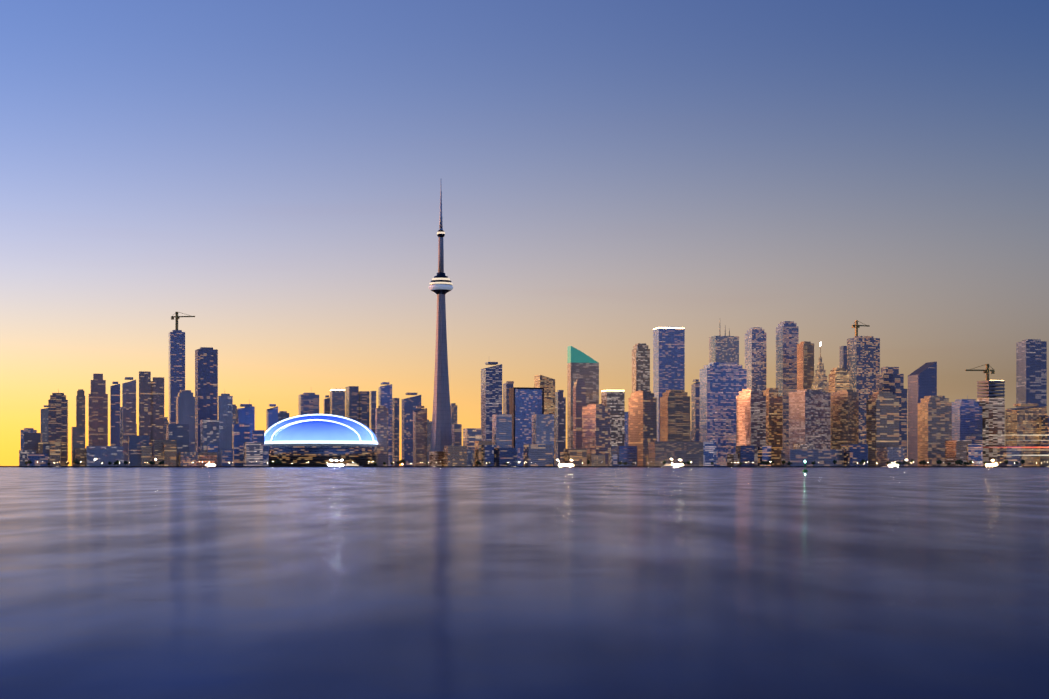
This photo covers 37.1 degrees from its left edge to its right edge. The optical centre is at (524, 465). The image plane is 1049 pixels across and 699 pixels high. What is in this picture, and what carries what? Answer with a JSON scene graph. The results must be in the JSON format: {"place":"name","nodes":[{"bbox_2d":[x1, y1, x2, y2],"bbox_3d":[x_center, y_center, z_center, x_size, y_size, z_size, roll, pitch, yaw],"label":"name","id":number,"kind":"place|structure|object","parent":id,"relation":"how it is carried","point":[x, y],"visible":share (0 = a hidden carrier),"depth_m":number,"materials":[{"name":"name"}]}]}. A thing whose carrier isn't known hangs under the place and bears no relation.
{"place":"outdoors","nodes":[
{"label":"outdoors","id":0,"kind":"place"},
{"bbox_2d":[21,428,36,449],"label":"building","id":1,"kind":"structure","parent":0,"point":[28,430],"depth_m":4392.52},
{"bbox_2d":[28,454,47,465],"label":"building","id":2,"kind":"structure","parent":0,"point":[39,459],"depth_m":3050.56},
{"bbox_2d":[38,442,49,453],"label":"building","id":3,"kind":"structure","parent":0,"point":[40,447],"depth_m":3063.53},
{"bbox_2d":[41,405,47,441],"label":"building","id":4,"kind":"structure","parent":0,"point":[44,421],"depth_m":4870.27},
{"bbox_2d":[50,441,60,465],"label":"building","id":5,"kind":"structure","parent":0,"point":[55,453],"depth_m":3044.04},
{"bbox_2d":[48,388,67,465],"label":"building","id":6,"kind":"structure","parent":0,"point":[58,416],"depth_m":3146.56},
{"bbox_2d":[72,427,84,465],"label":"building","id":7,"kind":"structure","parent":0,"point":[78,437],"depth_m":3110.09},
{"bbox_2d":[76,389,84,426],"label":"building","id":8,"kind":"structure","parent":0,"point":[80,409],"depth_m":3354.14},
{"bbox_2d":[75,448,85,465],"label":"building","id":9,"kind":"structure","parent":0,"point":[80,454],"depth_m":3076.84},
{"bbox_2d":[88,374,107,445],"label":"building","id":10,"kind":"structure","parent":0,"point":[97,415],"depth_m":3444.40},
{"bbox_2d":[86,446,123,465],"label":"building","id":11,"kind":"structure","parent":0,"point":[103,455],"depth_m":3051.36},
{"bbox_2d":[110,382,119,445],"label":"building","id":12,"kind":"structure","parent":0,"point":[114,415],"depth_m":3603.48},
{"bbox_2d":[120,407,121,445],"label":"building","id":13,"kind":"structure","parent":0,"point":[120,426],"depth_m":4481.10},
{"bbox_2d":[122,377,135,465],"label":"building","id":14,"kind":"structure","parent":0,"point":[128,408],"depth_m":3448.18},
{"bbox_2d":[139,371,163,465],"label":"building","id":15,"kind":"structure","parent":0,"point":[151,409],"depth_m":3341.42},
{"bbox_2d":[154,440,176,465],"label":"building","id":16,"kind":"structure","parent":0,"point":[158,450],"depth_m":3058.24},
{"bbox_2d":[164,418,168,439],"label":"building","id":17,"kind":"structure","parent":0,"point":[165,421],"depth_m":4725.62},
{"bbox_2d":[163,443,175,465],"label":"building","id":18,"kind":"structure","parent":0,"point":[169,454],"depth_m":3040.14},
{"bbox_2d":[166,424,188,465],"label":"building","id":19,"kind":"structure","parent":0,"point":[179,433],"depth_m":3110.53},
{"bbox_2d":[176,390,194,451],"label":"building","id":20,"kind":"structure","parent":0,"point":[185,406],"depth_m":3244.88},
{"bbox_2d":[179,452,199,465],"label":"building","id":21,"kind":"structure","parent":0,"point":[187,458],"depth_m":3051.19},
{"bbox_2d":[195,347,217,451],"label":"building","id":22,"kind":"structure","parent":0,"point":[206,383],"depth_m":3540.74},
{"bbox_2d":[200,452,216,465],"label":"building","id":23,"kind":"structure","parent":0,"point":[208,457],"depth_m":3046.43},
{"bbox_2d":[200,420,218,465],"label":"building","id":24,"kind":"structure","parent":0,"point":[209,431],"depth_m":3092.25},
{"bbox_2d":[206,444,217,465],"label":"building","id":25,"kind":"structure","parent":0,"point":[211,447],"depth_m":3074.20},
{"bbox_2d":[218,394,232,465],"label":"building","id":26,"kind":"structure","parent":0,"point":[225,410],"depth_m":3344.83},
{"bbox_2d":[222,449,232,465],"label":"building","id":27,"kind":"structure","parent":0,"point":[227,457],"depth_m":3069.05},
{"bbox_2d":[233,404,236,423],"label":"building","id":28,"kind":"structure","parent":0,"point":[234,412],"depth_m":4910.39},
{"bbox_2d":[232,424,249,465],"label":"building","id":29,"kind":"structure","parent":0,"point":[240,434],"depth_m":3111.36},
{"bbox_2d":[236,404,254,441],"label":"building","id":30,"kind":"structure","parent":0,"point":[246,415],"depth_m":3343.25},
{"bbox_2d":[243,442,262,465],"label":"building","id":31,"kind":"structure","parent":0,"point":[252,453],"depth_m":3042.18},
{"bbox_2d":[263,446,268,465],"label":"building","id":32,"kind":"structure","parent":0,"point":[265,455],"depth_m":3072.70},
{"bbox_2d":[266,404,277,430],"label":"building","id":33,"kind":"structure","parent":0,"point":[271,416],"depth_m":3598.32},
{"bbox_2d":[278,411,288,421],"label":"building","id":34,"kind":"structure","parent":0,"point":[282,415],"depth_m":3893.97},
{"bbox_2d":[298,393,318,415],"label":"building","id":35,"kind":"structure","parent":0,"point":[308,403],"depth_m":3937.41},
{"bbox_2d":[265,414,376,443],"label":"stadium roof","id":36,"kind":"structure","parent":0,"point":[284,421],"depth_m":3321.06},
{"bbox_2d":[324,395,329,413],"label":"building","id":37,"kind":"structure","parent":0,"point":[327,405],"depth_m":3997.61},
{"bbox_2d":[330,388,344,416],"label":"building","id":38,"kind":"structure","parent":0,"point":[337,401],"depth_m":3890.77,"materials":[{"name":"blue"}]},
{"bbox_2d":[345,386,369,428],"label":"building","id":39,"kind":"structure","parent":0,"point":[357,404],"depth_m":3937.33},
{"bbox_2d":[370,391,375,433],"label":"building","id":40,"kind":"structure","parent":0,"point":[372,407],"depth_m":4095.22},
{"bbox_2d":[378,382,391,465],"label":"building","id":41,"kind":"structure","parent":0,"point":[385,395],"depth_m":3891.99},
{"bbox_2d":[392,398,398,465],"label":"building","id":42,"kind":"structure","parent":0,"point":[395,430],"depth_m":3995.23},
{"bbox_2d":[402,393,420,465],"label":"building","id":43,"kind":"structure","parent":0,"point":[409,404],"depth_m":3781.82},
{"bbox_2d":[413,406,426,465],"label":"building","id":44,"kind":"structure","parent":0,"point":[419,437],"depth_m":3341.07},
{"bbox_2d":[427,420,431,465],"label":"building","id":45,"kind":"structure","parent":0,"point":[429,426],"depth_m":4608.67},
{"bbox_2d":[429,451,443,465],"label":"building","id":46,"kind":"structure","parent":0,"point":[436,458],"depth_m":3054.74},
{"bbox_2d":[450,403,456,423],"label":"building","id":47,"kind":"structure","parent":0,"point":[453,407],"depth_m":3592.10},
{"bbox_2d":[444,446,466,465],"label":"building","id":48,"kind":"structure","parent":0,"point":[455,455],"depth_m":3024.55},
{"bbox_2d":[452,424,461,445],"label":"building","id":49,"kind":"structure","parent":0,"point":[456,434],"depth_m":3242.25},
{"bbox_2d":[467,449,472,465],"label":"building","id":50,"kind":"structure","parent":0,"point":[469,457],"depth_m":3061.38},
{"bbox_2d":[463,428,481,465],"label":"building","id":51,"kind":"structure","parent":0,"point":[471,436],"depth_m":3135.91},
{"bbox_2d":[475,441,491,465],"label":"building","id":52,"kind":"structure","parent":0,"point":[479,450],"depth_m":3051.64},
{"bbox_2d":[481,362,501,440],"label":"building","id":53,"kind":"structure","parent":0,"point":[491,391],"depth_m":3482.25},
{"bbox_2d":[492,414,511,447],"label":"building","id":54,"kind":"structure","parent":0,"point":[501,430],"depth_m":3144.81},
{"bbox_2d":[496,448,516,465],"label":"building","id":55,"kind":"structure","parent":0,"point":[505,455],"depth_m":3051.56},
{"bbox_2d":[503,381,513,413],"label":"building","id":56,"kind":"structure","parent":0,"point":[507,385],"depth_m":3887.22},
{"bbox_2d":[0,466,1046,466],"bbox_3d":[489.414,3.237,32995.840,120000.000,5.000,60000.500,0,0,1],"label":"land","id":57,"kind":"structure","parent":0,"point":[521,466],"depth_m":2999.51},
{"bbox_2d":[19,450,35,465],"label":"building","id":58,"kind":"structure","parent":57,"relation":"on","point":[23,456],"depth_m":3086.98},
{"bbox_2d":[24,433,41,453],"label":"building","id":59,"kind":"structure","parent":57,"relation":"on","point":[31,440],"depth_m":3098.83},
{"bbox_2d":[43,443,49,465],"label":"building","id":60,"kind":"structure","parent":57,"relation":"on","point":[46,448],"depth_m":3056.80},
{"bbox_2d":[129,435,148,465],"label":"building","id":61,"kind":"structure","parent":57,"relation":"on","point":[136,442],"depth_m":3080.33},
{"bbox_2d":[141,446,151,465],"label":"building","id":62,"kind":"structure","parent":57,"relation":"on","point":[146,455],"depth_m":3076.01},
{"bbox_2d":[169,330,184,423],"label":"building","id":63,"kind":"structure","parent":57,"relation":"on","point":[176,361],"depth_m":3693.14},
{"bbox_2d":[171,312,194,329],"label":"crane","id":64,"kind":"object","parent":63,"relation":"on","point":[176,316],"visible":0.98,"depth_m":3709.94,"materials":[{"name":"brown"}]},
{"bbox_2d":[252,430,264,445],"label":"building","id":65,"kind":"structure","parent":57,"relation":"on","point":[258,435],"depth_m":3096.84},
{"bbox_2d":[265,441,377,465],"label":"stadium","id":66,"kind":"object","parent":57,"relation":"on","point":[304,453],"visible":0.83,"depth_m":3198.73,"materials":[{"name":"black"}]},
{"bbox_2d":[273,421,359,441],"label":"stadium roof","id":67,"kind":"structure","parent":66,"relation":"on","point":[315,431],"depth_m":3228.50,"materials":[{"name":"blue"}]},
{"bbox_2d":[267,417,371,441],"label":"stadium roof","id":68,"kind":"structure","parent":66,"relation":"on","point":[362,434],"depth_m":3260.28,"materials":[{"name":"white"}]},
{"bbox_2d":[375,406,387,465],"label":"building","id":69,"kind":"structure","parent":57,"relation":"on","point":[381,423],"depth_m":3342.68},
{"bbox_2d":[428,191,452,465],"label":"observation tower","id":70,"kind":"structure","parent":57,"relation":"on","point":[440,286],"depth_m":3293.49,"materials":[{"name":"concrete"}]},
{"bbox_2d":[483,445,493,465],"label":"building","id":71,"kind":"structure","parent":57,"relation":"on","point":[488,453],"depth_m":3041.34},
{"bbox_2d":[609,454,617,465],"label":"building","id":72,"kind":"structure","parent":57,"relation":"on","point":[613,459],"depth_m":3068.97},
{"bbox_2d":[648,441,702,465],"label":"building","id":73,"kind":"structure","parent":57,"relation":"on","point":[659,452],"depth_m":3024.91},
{"bbox_2d":[847,336,879,443],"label":"building","id":74,"kind":"structure","parent":57,"relation":"on","point":[863,361],"depth_m":3915.10,"materials":[{"name":"glass"}]},
{"bbox_2d":[852,320,869,335],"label":"crane","id":75,"kind":"object","parent":74,"relation":"on","point":[856,326],"visible":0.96,"depth_m":3935.86,"materials":[{"name":"brown"}]},
{"bbox_2d":[945,440,971,465],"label":"building","id":76,"kind":"structure","parent":57,"relation":"on","point":[955,450],"depth_m":3026.31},
{"bbox_2d":[977,380,1004,465],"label":"building","id":77,"kind":"structure","parent":57,"relation":"on","point":[993,422],"depth_m":3287.08,"materials":[{"name":"grey concrete"}]},
{"bbox_2d":[965,364,994,389],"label":"crane","id":78,"kind":"object","parent":77,"relation":"on","point":[987,370],"visible":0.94,"depth_m":3327.71,"materials":[{"name":"brown"}]},
{"bbox_2d":[1040,449,1048,465],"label":"building","id":79,"kind":"structure","parent":57,"relation":"on","point":[1044,456],"depth_m":3040.25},
{"bbox_2d":[1040,440,1048,448],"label":"building","id":80,"kind":"structure","parent":57,"relation":"on","point":[1044,444],"depth_m":3046.55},
{"bbox_2d":[0,467,1048,698],"bbox_3d":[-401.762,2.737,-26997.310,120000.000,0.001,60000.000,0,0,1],"label":"water","id":81,"kind":"structure","parent":0,"point":[519,583],"depth_m":36.37,"materials":[{"name":"liquid"}]},
{"bbox_2d":[343,462,362,466],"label":"boat","id":82,"kind":"object","parent":81,"relation":"on","point":[352,465],"visible":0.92,"depth_m":2961.12,"materials":[{"name":"grey"}]},
{"bbox_2d":[0,0,1048,465],"label":"sky","id":83,"kind":"structure","parent":0,"point":[271,174],"materials":[{"name":"blue"}]},
{"bbox_2d":[509,387,543,465],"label":"building","id":84,"kind":"structure","parent":0,"point":[526,404],"depth_m":3626.29,"materials":[{"name":"blue"}]},
{"bbox_2d":[524,444,552,465],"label":"building","id":85,"kind":"structure","parent":0,"point":[538,454],"depth_m":3036.68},
{"bbox_2d":[532,414,553,465],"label":"building","id":86,"kind":"structure","parent":0,"point":[542,428],"depth_m":3141.54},
{"bbox_2d":[534,375,554,465],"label":"building","id":87,"kind":"structure","parent":0,"point":[547,384],"depth_m":3930.83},
{"bbox_2d":[555,390,565,465],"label":"building","id":88,"kind":"structure","parent":0,"point":[560,422],"depth_m":3839.04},
{"bbox_2d":[564,449,586,465],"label":"building","id":89,"kind":"structure","parent":0,"point":[578,457],"depth_m":3022.09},
{"bbox_2d":[573,379,585,448],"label":"building","id":90,"kind":"structure","parent":0,"point":[579,394],"depth_m":3486.30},
{"bbox_2d":[567,346,598,448],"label":"building","id":91,"kind":"structure","parent":0,"point":[582,365],"depth_m":3735.01,"materials":[{"name":"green glass"}]},
{"bbox_2d":[582,404,609,465],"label":"building","id":92,"kind":"structure","parent":0,"point":[595,428],"depth_m":3202.55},
{"bbox_2d":[587,454,605,465],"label":"building","id":93,"kind":"structure","parent":0,"point":[597,459],"depth_m":3079.63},
{"bbox_2d":[601,389,624,453],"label":"building","id":94,"kind":"structure","parent":0,"point":[614,399],"depth_m":3626.78,"materials":[{"name":"grey"}]},
{"bbox_2d":[611,446,636,465],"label":"building","id":95,"kind":"structure","parent":0,"point":[628,454],"depth_m":3070.07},
{"bbox_2d":[625,413,627,445],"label":"building","id":96,"kind":"structure","parent":0,"point":[626,429],"depth_m":4663.88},
{"bbox_2d":[632,343,649,392],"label":"building","id":97,"kind":"structure","parent":0,"point":[640,366],"depth_m":3928.90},
{"bbox_2d":[628,391,656,465],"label":"building","id":98,"kind":"structure","parent":0,"point":[642,419],"depth_m":3239.87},
{"bbox_2d":[653,326,684,440],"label":"building","id":99,"kind":"structure","parent":0,"point":[668,358],"depth_m":4024.18,"materials":[{"name":"blue"}]},
{"bbox_2d":[660,390,689,440],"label":"building","id":100,"kind":"structure","parent":0,"point":[674,415],"depth_m":3296.04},
{"bbox_2d":[691,379,699,440],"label":"building","id":101,"kind":"structure","parent":0,"point":[695,411],"depth_m":3735.01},
{"bbox_2d":[702,441,715,465],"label":"building","id":102,"kind":"structure","parent":0,"point":[709,452],"depth_m":3074.93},
{"bbox_2d":[700,362,746,465],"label":"building","id":103,"kind":"structure","parent":0,"point":[722,385],"depth_m":3520.98,"materials":[{"name":"glass"}]},
{"bbox_2d":[709,330,738,364],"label":"building","id":104,"kind":"structure","parent":0,"point":[725,349],"depth_m":4022.84,"materials":[{"name":"glass"}]},
{"bbox_2d":[727,454,738,465],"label":"building","id":105,"kind":"structure","parent":0,"point":[732,459],"depth_m":3058.94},
{"bbox_2d":[736,446,753,465],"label":"building","id":106,"kind":"structure","parent":0,"point":[746,453],"depth_m":3055.54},
{"bbox_2d":[736,389,765,465],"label":"building","id":107,"kind":"structure","parent":0,"point":[750,417],"depth_m":3236.65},
{"bbox_2d":[745,326,765,390],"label":"building","id":108,"kind":"structure","parent":0,"point":[755,352],"depth_m":4121.30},
{"bbox_2d":[758,446,770,465],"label":"building","id":109,"kind":"structure","parent":0,"point":[764,453],"depth_m":3048.09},
{"bbox_2d":[763,388,782,465],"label":"building","id":110,"kind":"structure","parent":0,"point":[774,420],"depth_m":3296.16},
{"bbox_2d":[776,321,798,448],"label":"building","id":111,"kind":"structure","parent":0,"point":[787,337],"depth_m":4118.48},
{"bbox_2d":[793,444,814,448],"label":"building","id":112,"kind":"structure","parent":0,"point":[803,446],"depth_m":3059.28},
{"bbox_2d":[797,341,813,389],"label":"building","id":113,"kind":"structure","parent":0,"point":[805,364],"depth_m":4024.48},
{"bbox_2d":[789,389,830,448],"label":"building","id":114,"kind":"structure","parent":0,"point":[809,416],"depth_m":3190.66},
{"bbox_2d":[781,449,843,465],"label":"building","id":115,"kind":"structure","parent":0,"point":[822,457],"depth_m":3020.51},
{"bbox_2d":[811,342,828,392],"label":"building","id":116,"kind":"structure","parent":0,"point":[820,382],"depth_m":3929.38,"materials":[{"name":"white"}]},
{"bbox_2d":[829,368,848,392],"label":"building","id":117,"kind":"structure","parent":0,"point":[838,378],"depth_m":3722.82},
{"bbox_2d":[840,346,846,369],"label":"building","id":118,"kind":"structure","parent":0,"point":[843,356],"depth_m":4128.06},
{"bbox_2d":[831,390,858,448],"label":"building","id":119,"kind":"structure","parent":0,"point":[844,416],"depth_m":3237.45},
{"bbox_2d":[841,444,867,465],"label":"building","id":120,"kind":"structure","parent":0,"point":[854,454],"depth_m":3012.39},
{"bbox_2d":[866,392,898,465],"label":"building","id":121,"kind":"structure","parent":0,"point":[882,419],"depth_m":3189.93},
{"bbox_2d":[872,367,906,465],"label":"building","id":122,"kind":"structure","parent":0,"point":[889,379],"depth_m":3722.79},
{"bbox_2d":[877,447,903,465],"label":"building","id":123,"kind":"structure","parent":0,"point":[891,455],"depth_m":3056.49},
{"bbox_2d":[908,361,936,465],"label":"building","id":124,"kind":"structure","parent":0,"point":[922,381],"depth_m":3621.43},
{"bbox_2d":[918,396,951,465],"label":"building","id":125,"kind":"structure","parent":0,"point":[934,423],"depth_m":3227.57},
{"bbox_2d":[952,395,981,443],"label":"building","id":126,"kind":"structure","parent":0,"point":[967,419],"depth_m":3286.73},
{"bbox_2d":[967,444,982,465],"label":"building","id":127,"kind":"structure","parent":0,"point":[975,453],"depth_m":3029.26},
{"bbox_2d":[997,446,1020,465],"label":"building","id":128,"kind":"structure","parent":0,"point":[1011,455],"depth_m":3064.29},
{"bbox_2d":[1005,403,1046,465],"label":"building","id":129,"kind":"structure","parent":0,"point":[1023,428],"depth_m":3184.24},
{"bbox_2d":[1016,339,1046,407],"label":"building","id":130,"kind":"structure","parent":0,"point":[1031,371],"depth_m":3712.45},
{"bbox_2d":[1041,416,1048,440],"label":"building","id":131,"kind":"structure","parent":0,"point":[1044,428],"depth_m":3177.86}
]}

